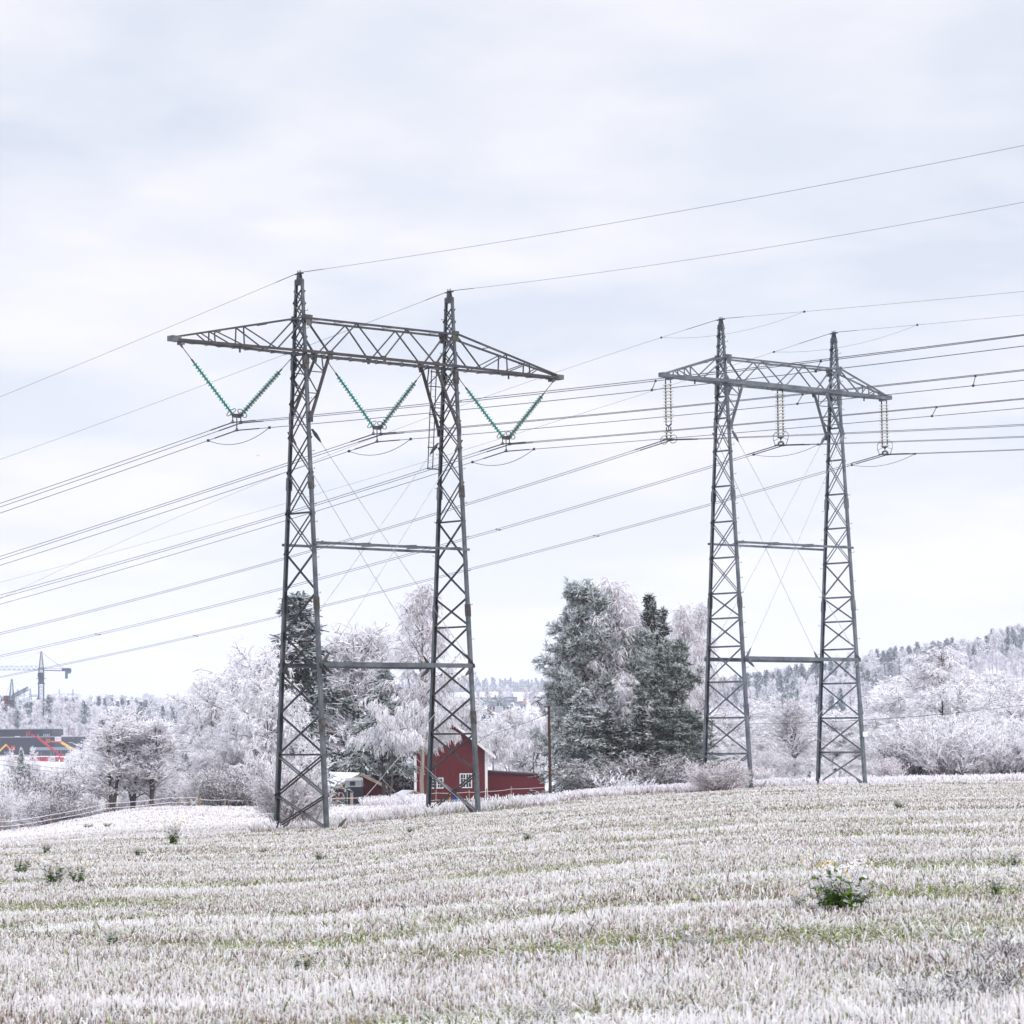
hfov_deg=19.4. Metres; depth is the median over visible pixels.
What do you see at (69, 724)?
frosted tree
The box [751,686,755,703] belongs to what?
frosted tree
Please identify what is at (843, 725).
frosted tree
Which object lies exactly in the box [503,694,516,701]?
house
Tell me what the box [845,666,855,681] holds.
frosted tree
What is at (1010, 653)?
frosted tree
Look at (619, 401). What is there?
earth wire
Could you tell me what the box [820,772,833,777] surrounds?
shrub
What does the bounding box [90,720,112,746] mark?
spruce tree
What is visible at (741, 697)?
frosted tree
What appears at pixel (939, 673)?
birch tree
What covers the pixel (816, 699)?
spruce tree
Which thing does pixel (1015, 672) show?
frosted tree
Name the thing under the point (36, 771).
frosted tree
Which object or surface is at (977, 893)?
mustard plant
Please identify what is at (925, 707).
frosted tree
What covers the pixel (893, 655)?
spruce tree
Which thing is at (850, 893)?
mustard plant
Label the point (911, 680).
birch tree
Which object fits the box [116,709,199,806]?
frosted tree
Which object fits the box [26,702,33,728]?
spruce tree
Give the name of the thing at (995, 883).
mustard plant
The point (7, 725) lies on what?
frosted tree
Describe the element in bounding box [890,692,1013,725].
frosted tree
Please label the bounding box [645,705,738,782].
bush
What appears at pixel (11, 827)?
shrub
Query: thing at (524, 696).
frosted tree
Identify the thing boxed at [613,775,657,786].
shrub
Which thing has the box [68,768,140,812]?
frosted tree
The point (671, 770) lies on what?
shrub
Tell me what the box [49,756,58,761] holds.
site container
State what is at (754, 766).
shrub
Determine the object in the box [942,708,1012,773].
frosted tree
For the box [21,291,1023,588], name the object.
earth wire
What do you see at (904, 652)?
frosted tree
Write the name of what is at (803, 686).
frosted tree
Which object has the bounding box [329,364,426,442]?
string insulator
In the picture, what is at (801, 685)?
frosted tree
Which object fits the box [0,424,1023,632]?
power line wire
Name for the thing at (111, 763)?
frosted tree
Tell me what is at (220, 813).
verge grass
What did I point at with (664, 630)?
spruce tree
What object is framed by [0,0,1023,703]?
sky
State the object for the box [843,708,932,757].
frosted tree
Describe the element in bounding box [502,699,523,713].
house
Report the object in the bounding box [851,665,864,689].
frosted tree
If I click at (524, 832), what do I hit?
mustard plant
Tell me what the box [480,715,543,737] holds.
service wire
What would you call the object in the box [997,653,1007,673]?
frosted tree
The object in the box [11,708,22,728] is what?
spruce tree
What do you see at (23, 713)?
frosted tree
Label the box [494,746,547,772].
frosted tree
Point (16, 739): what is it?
hall
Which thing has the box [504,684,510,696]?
frosted tree
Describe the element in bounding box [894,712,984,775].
frosted tree
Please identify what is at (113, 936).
mustard plant
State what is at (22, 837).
meadow grass
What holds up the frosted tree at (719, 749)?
on the ground at (496, 694)
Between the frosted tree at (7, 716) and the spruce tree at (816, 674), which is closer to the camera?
the frosted tree at (7, 716)
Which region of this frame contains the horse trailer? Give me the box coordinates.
[345,778,362,805]
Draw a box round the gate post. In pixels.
[350,793,352,805]
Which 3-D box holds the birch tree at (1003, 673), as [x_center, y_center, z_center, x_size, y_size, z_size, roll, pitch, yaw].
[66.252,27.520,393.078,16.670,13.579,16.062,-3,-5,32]
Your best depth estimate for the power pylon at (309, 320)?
137.40 m
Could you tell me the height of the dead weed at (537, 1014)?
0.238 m
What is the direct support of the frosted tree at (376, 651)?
on the ground at (496, 694)
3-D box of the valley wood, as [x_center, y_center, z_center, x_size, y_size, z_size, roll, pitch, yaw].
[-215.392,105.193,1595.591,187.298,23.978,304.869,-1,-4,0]
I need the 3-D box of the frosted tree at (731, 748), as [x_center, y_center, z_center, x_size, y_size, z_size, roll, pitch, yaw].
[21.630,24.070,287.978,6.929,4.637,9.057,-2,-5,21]
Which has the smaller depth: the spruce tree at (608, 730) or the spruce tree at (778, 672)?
the spruce tree at (608, 730)
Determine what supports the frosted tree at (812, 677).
on the ground at (496, 694)
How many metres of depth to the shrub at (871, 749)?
278.47 m
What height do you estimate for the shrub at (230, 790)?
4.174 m
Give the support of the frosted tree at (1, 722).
on the ground at (496, 694)
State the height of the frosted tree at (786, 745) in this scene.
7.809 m
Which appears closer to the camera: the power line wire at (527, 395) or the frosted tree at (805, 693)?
the power line wire at (527, 395)
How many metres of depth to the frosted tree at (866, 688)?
845.09 m
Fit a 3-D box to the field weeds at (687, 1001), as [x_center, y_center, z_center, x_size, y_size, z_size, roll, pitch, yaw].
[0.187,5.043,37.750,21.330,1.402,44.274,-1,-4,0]
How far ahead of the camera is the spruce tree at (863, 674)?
1357.63 m
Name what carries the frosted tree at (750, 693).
on the ground at (496, 694)
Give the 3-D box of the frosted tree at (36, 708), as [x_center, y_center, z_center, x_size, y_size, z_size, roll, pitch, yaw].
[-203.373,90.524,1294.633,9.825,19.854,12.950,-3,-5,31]
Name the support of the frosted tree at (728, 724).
on the ground at (496, 694)
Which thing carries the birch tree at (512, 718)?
on the ground at (496, 694)
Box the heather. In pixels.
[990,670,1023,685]
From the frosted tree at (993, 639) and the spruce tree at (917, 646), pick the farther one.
the spruce tree at (917, 646)
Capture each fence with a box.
[0,793,197,831]
[199,796,336,806]
[335,780,617,805]
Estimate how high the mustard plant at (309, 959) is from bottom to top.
0.334 m
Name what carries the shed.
on the ground at (496, 694)
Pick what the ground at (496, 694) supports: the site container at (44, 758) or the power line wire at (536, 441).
the site container at (44, 758)
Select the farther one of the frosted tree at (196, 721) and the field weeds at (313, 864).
the frosted tree at (196, 721)
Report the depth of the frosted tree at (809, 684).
1155.34 m
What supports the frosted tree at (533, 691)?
on the ground at (496, 694)
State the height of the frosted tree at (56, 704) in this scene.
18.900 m
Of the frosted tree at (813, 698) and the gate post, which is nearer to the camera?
the gate post
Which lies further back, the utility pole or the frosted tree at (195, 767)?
the frosted tree at (195, 767)
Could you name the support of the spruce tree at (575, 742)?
on the ground at (496, 694)
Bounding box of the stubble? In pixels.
[0,780,1023,1023]
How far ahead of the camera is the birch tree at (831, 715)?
378.93 m
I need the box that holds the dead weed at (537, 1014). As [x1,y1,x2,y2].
[517,994,573,1023]
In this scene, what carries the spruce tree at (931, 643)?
on the ground at (496, 694)
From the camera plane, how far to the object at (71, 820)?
235.27 m
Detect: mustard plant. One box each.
[12,849,36,872]
[33,854,68,884]
[39,840,54,852]
[63,856,86,882]
[82,822,94,828]
[100,821,113,826]
[102,922,122,948]
[131,843,144,855]
[161,818,184,844]
[257,842,269,852]
[288,940,319,975]
[311,845,328,860]
[404,824,416,831]
[519,827,538,840]
[788,885,807,906]
[800,851,872,911]
[807,871,846,911]
[852,866,877,909]
[892,794,906,808]
[972,887,979,899]
[984,868,1007,897]
[1002,845,1023,866]
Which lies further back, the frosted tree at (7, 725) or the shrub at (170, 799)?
the frosted tree at (7, 725)
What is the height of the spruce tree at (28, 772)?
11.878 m
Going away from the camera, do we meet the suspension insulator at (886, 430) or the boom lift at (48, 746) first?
the suspension insulator at (886, 430)
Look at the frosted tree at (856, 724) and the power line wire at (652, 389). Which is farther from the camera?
the frosted tree at (856, 724)
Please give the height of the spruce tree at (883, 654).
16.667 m
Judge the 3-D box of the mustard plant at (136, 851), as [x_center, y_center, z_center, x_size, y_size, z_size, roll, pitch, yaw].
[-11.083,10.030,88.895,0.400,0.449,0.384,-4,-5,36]
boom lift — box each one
[26,732,63,758]
[46,739,76,751]
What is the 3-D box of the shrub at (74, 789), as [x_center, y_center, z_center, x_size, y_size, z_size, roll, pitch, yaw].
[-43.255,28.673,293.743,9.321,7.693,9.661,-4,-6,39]
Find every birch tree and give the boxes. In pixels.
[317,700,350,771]
[377,581,480,793]
[403,673,465,773]
[442,694,508,769]
[484,708,538,770]
[515,638,583,762]
[568,577,647,734]
[596,601,644,710]
[598,673,676,741]
[623,689,676,755]
[668,602,714,729]
[681,601,736,742]
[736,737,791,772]
[749,702,802,726]
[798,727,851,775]
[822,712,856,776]
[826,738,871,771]
[879,645,995,725]
[885,672,949,725]
[976,670,1023,698]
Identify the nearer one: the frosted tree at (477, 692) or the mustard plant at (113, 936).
the mustard plant at (113, 936)
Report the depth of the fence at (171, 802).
242.98 m
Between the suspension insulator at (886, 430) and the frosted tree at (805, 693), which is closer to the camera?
the suspension insulator at (886, 430)
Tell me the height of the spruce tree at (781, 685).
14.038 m
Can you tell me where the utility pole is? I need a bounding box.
[545,706,551,792]
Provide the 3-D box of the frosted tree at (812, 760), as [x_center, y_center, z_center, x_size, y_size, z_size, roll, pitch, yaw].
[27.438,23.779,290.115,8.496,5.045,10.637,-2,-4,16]
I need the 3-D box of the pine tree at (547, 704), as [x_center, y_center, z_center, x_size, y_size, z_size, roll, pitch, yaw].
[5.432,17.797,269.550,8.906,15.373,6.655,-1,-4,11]
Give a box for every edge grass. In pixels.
[513,773,1023,806]
[562,772,1020,791]
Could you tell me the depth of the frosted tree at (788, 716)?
266.95 m
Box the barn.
[406,722,495,802]
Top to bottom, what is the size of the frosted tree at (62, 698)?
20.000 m
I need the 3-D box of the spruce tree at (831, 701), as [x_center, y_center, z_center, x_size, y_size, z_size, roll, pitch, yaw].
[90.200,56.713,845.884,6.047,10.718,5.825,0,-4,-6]
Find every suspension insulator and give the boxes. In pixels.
[660,378,676,443]
[773,388,788,445]
[877,400,892,455]
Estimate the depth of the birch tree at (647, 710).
254.54 m
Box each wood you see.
[0,692,237,728]
[330,703,547,760]
[683,630,1023,705]
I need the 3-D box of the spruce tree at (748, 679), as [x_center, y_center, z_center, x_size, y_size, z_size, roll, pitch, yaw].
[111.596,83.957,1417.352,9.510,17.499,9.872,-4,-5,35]
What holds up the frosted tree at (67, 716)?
on the ground at (496, 694)
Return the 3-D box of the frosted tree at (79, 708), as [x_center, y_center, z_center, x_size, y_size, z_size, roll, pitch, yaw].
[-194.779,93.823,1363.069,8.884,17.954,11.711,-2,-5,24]
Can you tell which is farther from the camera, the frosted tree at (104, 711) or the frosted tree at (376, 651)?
the frosted tree at (104, 711)
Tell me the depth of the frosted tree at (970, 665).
1102.39 m
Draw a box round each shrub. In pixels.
[0,767,88,804]
[0,775,53,804]
[0,783,22,830]
[0,788,53,828]
[0,790,35,830]
[6,793,115,825]
[33,766,109,810]
[77,791,108,815]
[117,776,176,809]
[155,785,204,806]
[162,768,226,806]
[187,765,259,807]
[226,737,333,824]
[232,761,315,805]
[288,781,334,822]
[532,755,647,789]
[591,768,639,787]
[600,751,710,785]
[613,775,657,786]
[675,759,770,791]
[720,755,758,773]
[727,767,775,779]
[733,745,791,776]
[744,765,775,777]
[788,774,806,778]
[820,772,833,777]
[855,719,909,775]
[865,734,943,776]
[866,756,909,776]
[880,709,1010,775]
[909,708,996,774]
[947,740,1015,775]
[959,707,1023,774]
[974,726,1023,773]
[1000,736,1023,773]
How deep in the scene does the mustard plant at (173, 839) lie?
105.92 m
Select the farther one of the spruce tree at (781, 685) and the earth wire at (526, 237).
the spruce tree at (781, 685)
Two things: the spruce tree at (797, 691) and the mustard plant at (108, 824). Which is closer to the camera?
the mustard plant at (108, 824)
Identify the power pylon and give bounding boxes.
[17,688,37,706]
[167,270,563,829]
[658,317,891,788]
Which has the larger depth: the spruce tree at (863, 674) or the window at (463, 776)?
the spruce tree at (863, 674)
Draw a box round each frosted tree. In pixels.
[0,706,5,727]
[0,763,12,782]
[0,771,22,788]
[1,748,33,777]
[2,722,10,728]
[4,707,14,726]
[4,709,16,728]
[15,767,89,796]
[19,708,29,727]
[19,719,29,728]
[23,747,53,780]
[26,709,46,728]
[30,699,50,728]
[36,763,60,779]
[38,764,70,785]
[40,702,48,725]
[43,746,93,771]
[45,701,61,727]
[47,695,66,718]
[51,700,61,728]
[51,704,64,733]
[51,746,104,779]
[54,753,118,790]
[55,700,79,734]
[61,746,80,769]
[63,713,150,811]
[63,720,74,734]
[66,724,78,735]
[68,705,179,808]
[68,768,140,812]
[75,699,89,731]
[77,722,83,735]
[82,723,89,735]
[85,721,96,736]
[87,703,98,723]
[95,709,106,721]
[96,711,105,728]
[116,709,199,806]
[118,715,197,806]
[155,668,242,791]
[156,728,259,805]
[175,650,266,767]
[189,634,299,806]
[193,731,257,805]
[211,665,354,772]
[304,620,405,772]
[311,618,412,771]
[311,671,337,750]
[344,697,442,796]
[415,698,462,794]
[469,721,528,769]
[475,686,482,708]
[483,685,494,700]
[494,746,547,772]
[495,687,504,700]
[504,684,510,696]
[504,713,545,772]
[520,687,528,705]
[527,684,537,707]
[696,739,735,760]
[702,726,745,756]
[709,706,784,760]
[711,699,773,736]
[714,739,758,766]
[716,691,727,706]
[725,693,733,708]
[730,703,740,712]
[733,717,783,749]
[737,690,742,707]
[739,689,749,708]
[748,686,755,700]
[748,699,755,730]
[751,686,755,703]
[754,684,767,705]
[754,736,838,776]
[757,695,823,770]
[766,678,779,700]
[767,701,847,778]
[769,667,781,684]
[771,715,841,778]
[774,752,815,778]
[781,665,786,676]
[794,677,806,702]
[794,709,860,778]
[796,679,805,699]
[798,689,813,718]
[805,673,817,693]
[806,677,817,708]
[807,685,815,710]
[814,713,886,775]
[814,766,835,776]
[816,670,834,693]
[818,685,834,710]
[822,688,836,714]
[826,675,837,700]
[827,754,868,777]
[829,654,846,677]
[831,687,964,740]
[836,670,844,693]
[839,676,854,701]
[840,677,857,715]
[841,664,991,775]
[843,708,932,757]
[843,713,899,758]
[844,687,856,710]
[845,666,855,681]
[849,720,902,773]
[850,705,895,775]
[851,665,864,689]
[852,680,912,774]
[853,681,873,710]
[859,653,870,680]
[860,761,876,776]
[864,649,880,684]
[880,679,1007,773]
[889,675,1001,711]
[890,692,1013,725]
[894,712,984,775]
[898,649,910,675]
[921,642,929,650]
[924,694,1023,773]
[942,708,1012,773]
[950,640,964,654]
[953,666,961,683]
[957,653,964,672]
[960,661,976,677]
[960,673,1023,770]
[963,639,971,661]
[963,652,969,665]
[966,654,978,677]
[971,686,1023,723]
[975,649,981,659]
[975,658,987,680]
[984,630,1002,656]
[987,649,995,672]
[991,652,1000,672]
[992,676,1023,701]
[996,627,1006,640]
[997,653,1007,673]
[1001,656,1011,672]
[1006,650,1016,669]
[1007,644,1016,669]
[1009,659,1020,680]
[1012,690,1023,715]
[1014,623,1021,634]
[1014,647,1022,669]
[1018,658,1023,677]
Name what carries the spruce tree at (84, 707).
on the ground at (496, 694)
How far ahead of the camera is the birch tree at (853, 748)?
280.95 m
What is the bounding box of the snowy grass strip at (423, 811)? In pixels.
[242,793,527,832]
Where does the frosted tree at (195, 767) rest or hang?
on the ground at (496, 694)
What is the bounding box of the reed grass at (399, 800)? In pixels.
[358,792,425,805]
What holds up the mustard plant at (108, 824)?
on the ground at (496, 694)
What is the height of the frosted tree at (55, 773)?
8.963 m
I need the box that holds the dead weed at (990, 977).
[924,936,1023,998]
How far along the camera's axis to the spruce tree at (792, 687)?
1329.43 m
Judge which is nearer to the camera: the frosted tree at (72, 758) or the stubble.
the stubble
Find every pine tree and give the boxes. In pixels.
[528,628,596,761]
[529,576,625,759]
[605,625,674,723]
[613,666,702,759]
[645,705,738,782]
[648,636,719,766]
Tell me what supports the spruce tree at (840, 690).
on the ground at (496, 694)
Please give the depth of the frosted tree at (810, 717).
387.42 m
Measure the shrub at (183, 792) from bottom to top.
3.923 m
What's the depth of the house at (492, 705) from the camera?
1317.35 m
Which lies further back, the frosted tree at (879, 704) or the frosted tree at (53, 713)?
the frosted tree at (53, 713)
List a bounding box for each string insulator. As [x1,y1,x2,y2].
[180,345,295,430]
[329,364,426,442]
[459,378,552,451]
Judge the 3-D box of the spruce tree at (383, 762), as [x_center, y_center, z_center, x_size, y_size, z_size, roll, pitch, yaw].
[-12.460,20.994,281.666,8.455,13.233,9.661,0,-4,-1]
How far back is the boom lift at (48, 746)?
1166.25 m
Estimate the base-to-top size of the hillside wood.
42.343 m
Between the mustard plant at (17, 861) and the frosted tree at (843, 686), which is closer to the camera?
the mustard plant at (17, 861)
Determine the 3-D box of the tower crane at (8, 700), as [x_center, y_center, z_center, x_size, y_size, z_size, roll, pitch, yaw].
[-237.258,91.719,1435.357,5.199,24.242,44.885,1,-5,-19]
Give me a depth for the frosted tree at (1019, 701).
292.13 m
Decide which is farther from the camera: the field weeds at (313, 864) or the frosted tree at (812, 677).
the frosted tree at (812, 677)
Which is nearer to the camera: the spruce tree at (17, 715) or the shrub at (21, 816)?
the shrub at (21, 816)
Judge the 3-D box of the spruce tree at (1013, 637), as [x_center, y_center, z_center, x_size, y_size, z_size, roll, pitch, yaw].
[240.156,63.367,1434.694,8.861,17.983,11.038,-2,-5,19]
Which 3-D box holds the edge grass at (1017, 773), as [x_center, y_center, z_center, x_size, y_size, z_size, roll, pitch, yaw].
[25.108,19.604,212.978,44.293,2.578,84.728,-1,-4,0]
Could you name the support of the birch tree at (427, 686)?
on the ground at (496, 694)
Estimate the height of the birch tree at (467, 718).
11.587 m
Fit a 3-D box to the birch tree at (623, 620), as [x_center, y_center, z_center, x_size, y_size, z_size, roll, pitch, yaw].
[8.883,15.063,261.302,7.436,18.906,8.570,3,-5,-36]
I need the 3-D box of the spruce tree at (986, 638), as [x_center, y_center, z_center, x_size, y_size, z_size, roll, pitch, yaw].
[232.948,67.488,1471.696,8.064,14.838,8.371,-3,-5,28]
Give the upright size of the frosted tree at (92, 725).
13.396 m
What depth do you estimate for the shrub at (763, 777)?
198.84 m
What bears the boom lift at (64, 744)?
on the ground at (496, 694)
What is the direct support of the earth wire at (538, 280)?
attached to the power pylon at (309, 320)
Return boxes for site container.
[40,756,48,760]
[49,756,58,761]
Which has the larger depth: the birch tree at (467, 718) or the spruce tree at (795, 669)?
the spruce tree at (795, 669)
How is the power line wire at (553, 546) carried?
hanging from the suspension insulator at (886, 430)
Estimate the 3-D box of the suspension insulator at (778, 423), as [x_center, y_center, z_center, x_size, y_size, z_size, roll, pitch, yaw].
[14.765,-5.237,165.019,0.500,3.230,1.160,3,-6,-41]
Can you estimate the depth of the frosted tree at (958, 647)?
1419.59 m
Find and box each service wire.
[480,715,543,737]
[557,705,1022,723]
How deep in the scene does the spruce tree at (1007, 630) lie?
1559.87 m
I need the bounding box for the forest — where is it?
[305,677,543,695]
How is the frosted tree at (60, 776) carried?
on the ground at (496, 694)
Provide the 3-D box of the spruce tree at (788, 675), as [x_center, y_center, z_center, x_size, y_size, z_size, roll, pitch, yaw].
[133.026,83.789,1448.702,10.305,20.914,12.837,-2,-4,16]
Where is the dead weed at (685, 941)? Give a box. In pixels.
[680,928,718,946]
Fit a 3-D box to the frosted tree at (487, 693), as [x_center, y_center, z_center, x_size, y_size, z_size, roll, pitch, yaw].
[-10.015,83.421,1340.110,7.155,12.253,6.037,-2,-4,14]
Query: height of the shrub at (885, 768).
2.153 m
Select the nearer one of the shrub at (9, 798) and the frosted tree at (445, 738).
the shrub at (9, 798)
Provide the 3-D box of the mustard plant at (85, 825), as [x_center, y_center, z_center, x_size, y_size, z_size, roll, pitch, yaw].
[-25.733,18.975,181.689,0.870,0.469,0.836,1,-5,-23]
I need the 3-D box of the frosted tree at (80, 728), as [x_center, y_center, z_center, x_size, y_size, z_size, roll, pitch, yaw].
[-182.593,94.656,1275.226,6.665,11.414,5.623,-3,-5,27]
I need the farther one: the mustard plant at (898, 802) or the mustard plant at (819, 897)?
the mustard plant at (898, 802)
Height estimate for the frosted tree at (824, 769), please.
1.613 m
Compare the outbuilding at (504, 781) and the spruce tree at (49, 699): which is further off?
the spruce tree at (49, 699)
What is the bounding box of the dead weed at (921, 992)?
[890,963,976,1009]
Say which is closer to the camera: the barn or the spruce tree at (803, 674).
the barn
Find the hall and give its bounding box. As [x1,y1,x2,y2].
[0,728,93,756]
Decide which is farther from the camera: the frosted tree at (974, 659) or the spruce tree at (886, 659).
the spruce tree at (886, 659)
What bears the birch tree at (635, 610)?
on the ground at (496, 694)
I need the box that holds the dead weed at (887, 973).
[853,953,902,979]
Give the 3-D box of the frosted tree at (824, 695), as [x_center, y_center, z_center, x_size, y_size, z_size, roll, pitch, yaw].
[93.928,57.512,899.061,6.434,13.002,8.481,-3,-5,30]
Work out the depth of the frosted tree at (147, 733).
248.43 m
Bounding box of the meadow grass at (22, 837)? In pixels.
[0,805,411,845]
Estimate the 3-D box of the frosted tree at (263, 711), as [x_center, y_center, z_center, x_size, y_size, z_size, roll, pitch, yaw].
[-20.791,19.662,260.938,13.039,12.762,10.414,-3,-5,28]
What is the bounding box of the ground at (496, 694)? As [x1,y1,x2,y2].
[0,660,1023,1023]
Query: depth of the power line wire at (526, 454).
142.86 m
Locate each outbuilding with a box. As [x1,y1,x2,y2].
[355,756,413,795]
[488,770,546,800]
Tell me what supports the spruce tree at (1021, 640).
on the ground at (496, 694)
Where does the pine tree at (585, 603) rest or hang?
on the ground at (496, 694)
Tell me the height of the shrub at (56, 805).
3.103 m
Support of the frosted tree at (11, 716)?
on the ground at (496, 694)
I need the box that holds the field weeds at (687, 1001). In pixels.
[0,822,1023,1023]
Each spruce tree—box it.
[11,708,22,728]
[12,747,25,790]
[22,762,32,782]
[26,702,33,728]
[43,693,52,728]
[67,697,78,735]
[76,700,92,735]
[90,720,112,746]
[193,590,413,786]
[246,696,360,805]
[334,755,413,794]
[337,669,424,795]
[510,687,626,796]
[572,710,628,789]
[601,705,674,786]
[639,592,685,782]
[652,606,713,778]
[718,677,726,707]
[728,692,739,707]
[734,677,742,706]
[743,672,756,698]
[752,682,762,708]
[753,672,759,700]
[756,669,770,704]
[760,676,768,696]
[775,668,783,680]
[775,679,787,703]
[776,673,783,697]
[779,692,784,710]
[782,664,795,689]
[784,683,789,700]
[789,679,799,700]
[793,663,798,676]
[795,688,799,699]
[796,663,806,684]
[809,663,819,695]
[812,693,824,725]
[823,661,837,694]
[825,695,836,714]
[835,687,846,711]
[837,692,849,715]
[843,657,855,684]
[860,665,866,691]
[863,668,873,694]
[874,648,880,657]
[879,649,890,681]
[882,649,891,676]
[884,645,898,681]
[906,645,913,670]
[913,641,920,653]
[926,641,936,666]
[942,638,951,661]
[983,635,990,660]
[1004,627,1010,636]
[1005,626,1017,660]
[1015,627,1023,658]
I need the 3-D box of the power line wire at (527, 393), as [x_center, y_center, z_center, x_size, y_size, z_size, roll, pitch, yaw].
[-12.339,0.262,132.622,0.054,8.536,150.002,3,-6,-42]
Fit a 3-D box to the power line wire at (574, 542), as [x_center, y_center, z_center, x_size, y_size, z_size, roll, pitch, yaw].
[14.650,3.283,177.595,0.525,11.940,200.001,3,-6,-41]
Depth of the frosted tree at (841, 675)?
1266.58 m
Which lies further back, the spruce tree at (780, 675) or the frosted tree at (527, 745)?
the spruce tree at (780, 675)
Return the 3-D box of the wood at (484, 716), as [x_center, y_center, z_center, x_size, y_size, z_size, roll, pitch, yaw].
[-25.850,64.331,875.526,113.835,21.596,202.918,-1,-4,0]
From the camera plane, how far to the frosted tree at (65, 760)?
598.05 m
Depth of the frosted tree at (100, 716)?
1321.73 m
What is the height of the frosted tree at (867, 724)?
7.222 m
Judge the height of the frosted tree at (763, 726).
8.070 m
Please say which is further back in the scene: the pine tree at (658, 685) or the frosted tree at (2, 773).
the frosted tree at (2, 773)
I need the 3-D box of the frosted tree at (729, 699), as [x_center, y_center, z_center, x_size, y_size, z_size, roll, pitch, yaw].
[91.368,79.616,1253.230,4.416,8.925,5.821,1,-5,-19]
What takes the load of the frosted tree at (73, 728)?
on the ground at (496, 694)
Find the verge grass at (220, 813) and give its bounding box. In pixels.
[93,799,512,819]
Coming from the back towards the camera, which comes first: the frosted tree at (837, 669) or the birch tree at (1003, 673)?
the frosted tree at (837, 669)
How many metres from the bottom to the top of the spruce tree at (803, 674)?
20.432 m
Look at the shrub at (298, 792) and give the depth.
139.89 m
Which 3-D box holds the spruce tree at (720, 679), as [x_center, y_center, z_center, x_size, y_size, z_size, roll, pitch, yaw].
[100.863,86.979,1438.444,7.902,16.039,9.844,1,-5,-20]
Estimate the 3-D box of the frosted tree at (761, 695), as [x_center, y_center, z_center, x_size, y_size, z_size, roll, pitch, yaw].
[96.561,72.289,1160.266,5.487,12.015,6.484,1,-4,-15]
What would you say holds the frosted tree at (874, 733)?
on the ground at (496, 694)
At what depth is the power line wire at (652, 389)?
119.42 m
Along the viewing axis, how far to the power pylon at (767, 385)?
164.06 m
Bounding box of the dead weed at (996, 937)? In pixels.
[957,922,1023,967]
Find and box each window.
[432,778,442,788]
[460,773,471,787]
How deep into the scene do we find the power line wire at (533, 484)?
165.69 m
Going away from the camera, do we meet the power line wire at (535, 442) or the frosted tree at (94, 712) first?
the power line wire at (535, 442)
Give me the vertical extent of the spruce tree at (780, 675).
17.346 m
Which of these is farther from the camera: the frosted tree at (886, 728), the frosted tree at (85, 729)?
the frosted tree at (85, 729)
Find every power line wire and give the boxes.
[0,334,1023,503]
[0,369,1023,556]
[0,370,1023,559]
[0,375,1023,565]
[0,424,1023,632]
[0,425,1023,634]
[0,449,1022,676]
[0,450,1017,677]
[1,335,1023,506]
[1,346,1022,512]
[1,398,1023,594]
[1,399,1023,597]
[2,407,1021,603]
[2,437,1023,656]
[3,436,1022,654]
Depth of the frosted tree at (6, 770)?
411.84 m
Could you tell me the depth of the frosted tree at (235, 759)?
260.53 m
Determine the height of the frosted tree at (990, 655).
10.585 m
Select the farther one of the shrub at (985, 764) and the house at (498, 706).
the house at (498, 706)
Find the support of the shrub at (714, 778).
on the ground at (496, 694)
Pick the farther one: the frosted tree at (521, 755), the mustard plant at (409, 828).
the frosted tree at (521, 755)
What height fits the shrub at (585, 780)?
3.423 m
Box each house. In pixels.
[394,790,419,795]
[480,695,502,712]
[482,699,496,712]
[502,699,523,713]
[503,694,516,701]
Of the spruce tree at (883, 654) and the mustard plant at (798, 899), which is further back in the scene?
the spruce tree at (883, 654)
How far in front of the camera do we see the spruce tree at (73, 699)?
1332.04 m
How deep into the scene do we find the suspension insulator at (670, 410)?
159.22 m
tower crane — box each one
[0,651,70,724]
[3,679,28,714]
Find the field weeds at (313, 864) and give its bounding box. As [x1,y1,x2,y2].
[0,780,1023,882]
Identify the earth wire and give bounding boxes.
[0,145,1023,396]
[2,202,1022,458]
[3,315,1018,581]
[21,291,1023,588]
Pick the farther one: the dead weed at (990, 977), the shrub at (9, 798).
the shrub at (9, 798)
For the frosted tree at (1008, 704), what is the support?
on the ground at (496, 694)
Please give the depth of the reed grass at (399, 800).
229.30 m
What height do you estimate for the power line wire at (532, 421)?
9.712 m
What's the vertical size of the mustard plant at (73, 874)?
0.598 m
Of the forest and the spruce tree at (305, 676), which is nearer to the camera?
the spruce tree at (305, 676)
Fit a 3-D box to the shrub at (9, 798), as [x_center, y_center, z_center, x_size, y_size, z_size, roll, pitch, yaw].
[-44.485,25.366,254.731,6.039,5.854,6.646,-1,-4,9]
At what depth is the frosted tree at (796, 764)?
261.58 m
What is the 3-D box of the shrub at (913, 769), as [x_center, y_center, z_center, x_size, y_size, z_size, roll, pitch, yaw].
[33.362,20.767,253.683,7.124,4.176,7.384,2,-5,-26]
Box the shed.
[327,772,387,806]
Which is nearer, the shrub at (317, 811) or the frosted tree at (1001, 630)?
the shrub at (317, 811)

